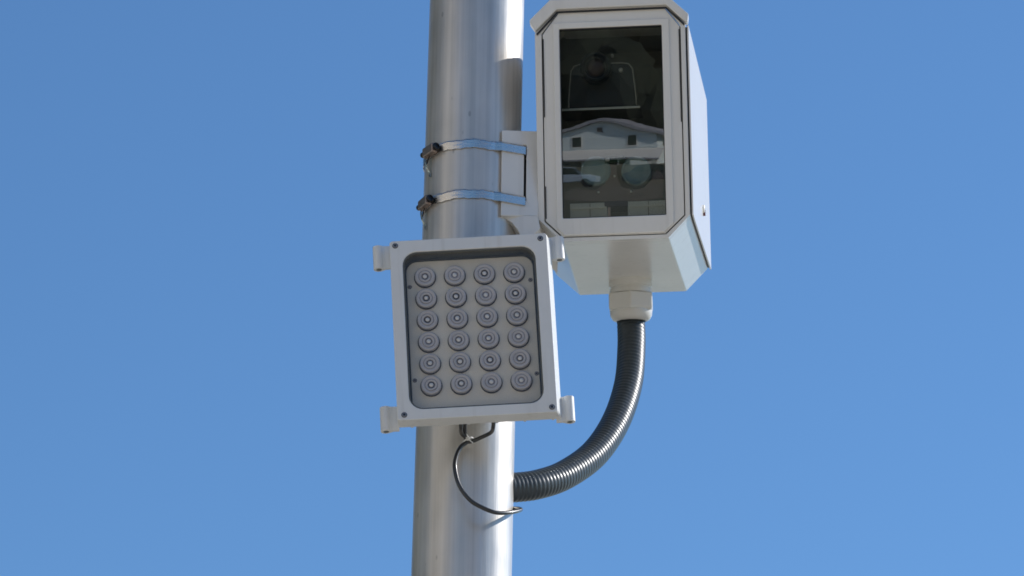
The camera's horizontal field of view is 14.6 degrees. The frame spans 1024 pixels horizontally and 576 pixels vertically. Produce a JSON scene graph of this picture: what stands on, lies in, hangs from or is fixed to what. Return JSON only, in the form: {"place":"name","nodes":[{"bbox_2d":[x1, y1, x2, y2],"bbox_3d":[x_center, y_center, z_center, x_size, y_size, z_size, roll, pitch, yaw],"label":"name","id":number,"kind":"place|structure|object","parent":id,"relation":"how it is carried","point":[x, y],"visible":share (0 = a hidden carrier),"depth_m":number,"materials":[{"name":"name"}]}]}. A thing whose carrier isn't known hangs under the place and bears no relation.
{"place":"outdoors","nodes":[
{"label":"outdoors","id":0,"kind":"place"},
{"bbox_2d":[0,0,1023,575],"label":"sky","id":1,"kind":"structure","parent":0,"point":[197,356],"materials":[{"name":"blue"}]},
{"bbox_3d":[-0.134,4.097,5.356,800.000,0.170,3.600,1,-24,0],"label":"pavement","id":2,"kind":"structure","parent":0,"visible":0},
{"bbox_2d":[411,0,523,575],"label":"metal pole","id":3,"kind":"object","parent":2,"relation":"on","point":[475,69],"visible":0.61,"depth_m":7.82,"materials":[{"name":"metal"}]},
{"bbox_2d":[416,189,525,229],"bbox_3d":[-0.081,-0.126,7.893,0.216,0.065,0.198,1,-24,0],"label":"band clamp","id":4,"kind":"object","parent":3,"relation":"attached to","point":[425,202],"visible":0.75,"depth_m":7.82,"materials":[{"name":"silver metal"}]},
{"bbox_2d":[420,138,525,176],"bbox_3d":[-0.077,-0.225,7.937,0.210,0.065,0.198,1,-24,0],"label":"band clamp","id":5,"kind":"object","parent":3,"relation":"attached to","point":[431,150],"visible":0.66,"depth_m":7.87,"materials":[{"name":"silver metal"}]},
{"bbox_2d":[373,233,574,433],"bbox_3d":[-0.074,0.095,7.623,0.367,0.380,0.120,-3,-23,-1],"label":"infrared illuminator","id":6,"kind":"object","parent":3,"relation":"attached to","point":[474,329],"visible":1,"depth_m":7.59,"materials":[{"name":"white metal"}]},
{"bbox_2d":[463,422,495,443],"bbox_3d":[-0.062,0.267,7.562,0.062,0.037,0.064,1,-24,0],"label":"short cable","id":7,"kind":"object","parent":6,"relation":"attached to","point":[485,435],"visible":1,"depth_m":7.57,"materials":[{"name":"grey plastic"}]},
{"bbox_2d":[453,424,522,514],"bbox_3d":[-0.036,0.359,7.579,0.070,0.177,0.211,-17,-30,35],"label":"looped cable","id":8,"kind":"object","parent":3,"relation":"attached to","point":[515,510],"visible":1,"depth_m":7.53,"materials":[{"name":"grey plastic"}]},
{"bbox_2d":[462,435,472,442],"bbox_3d":[-0.084,0.285,7.582,0.022,0.026,0.020,1,-24,0],"label":"cable tie","id":9,"kind":"object","parent":8,"relation":"attached to","point":[468,438],"visible":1,"depth_m":7.57,"materials":[{"name":"white plastic"}]},
{"bbox_2d":[501,130,557,272],"bbox_3d":[0.030,-0.154,7.971,0.091,0.244,0.298,-3,-24,9],"label":"pole bracket","id":10,"kind":"object","parent":3,"relation":"attached to","point":[519,176],"visible":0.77,"depth_m":7.86,"materials":[{"name":"white metal"}]},
{"bbox_2d":[530,0,710,322],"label":"camera housing","id":11,"kind":"object","parent":10,"relation":"attached to","point":[622,156],"visible":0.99,"depth_m":7.93,"materials":[{"name":"white metal"}]},
{"bbox_2d":[687,25,710,269],"bbox_3d":[0.381,-0.270,8.088,0.008,0.445,0.553,-2,-24,7],"label":"side door","id":12,"kind":"structure","parent":11,"relation":"in","point":[697,97],"depth_m":8.05,"materials":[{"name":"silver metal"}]},
{"bbox_2d":[513,319,645,502],"bbox_3d":[0.130,0.193,7.928,0.100,0.617,0.470,-17,-30,35],"label":"ribbed conduit","id":13,"kind":"object","parent":3,"relation":"attached to","point":[592,454],"visible":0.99,"depth_m":7.91,"materials":[{"name":"black plastic"}]}
]}

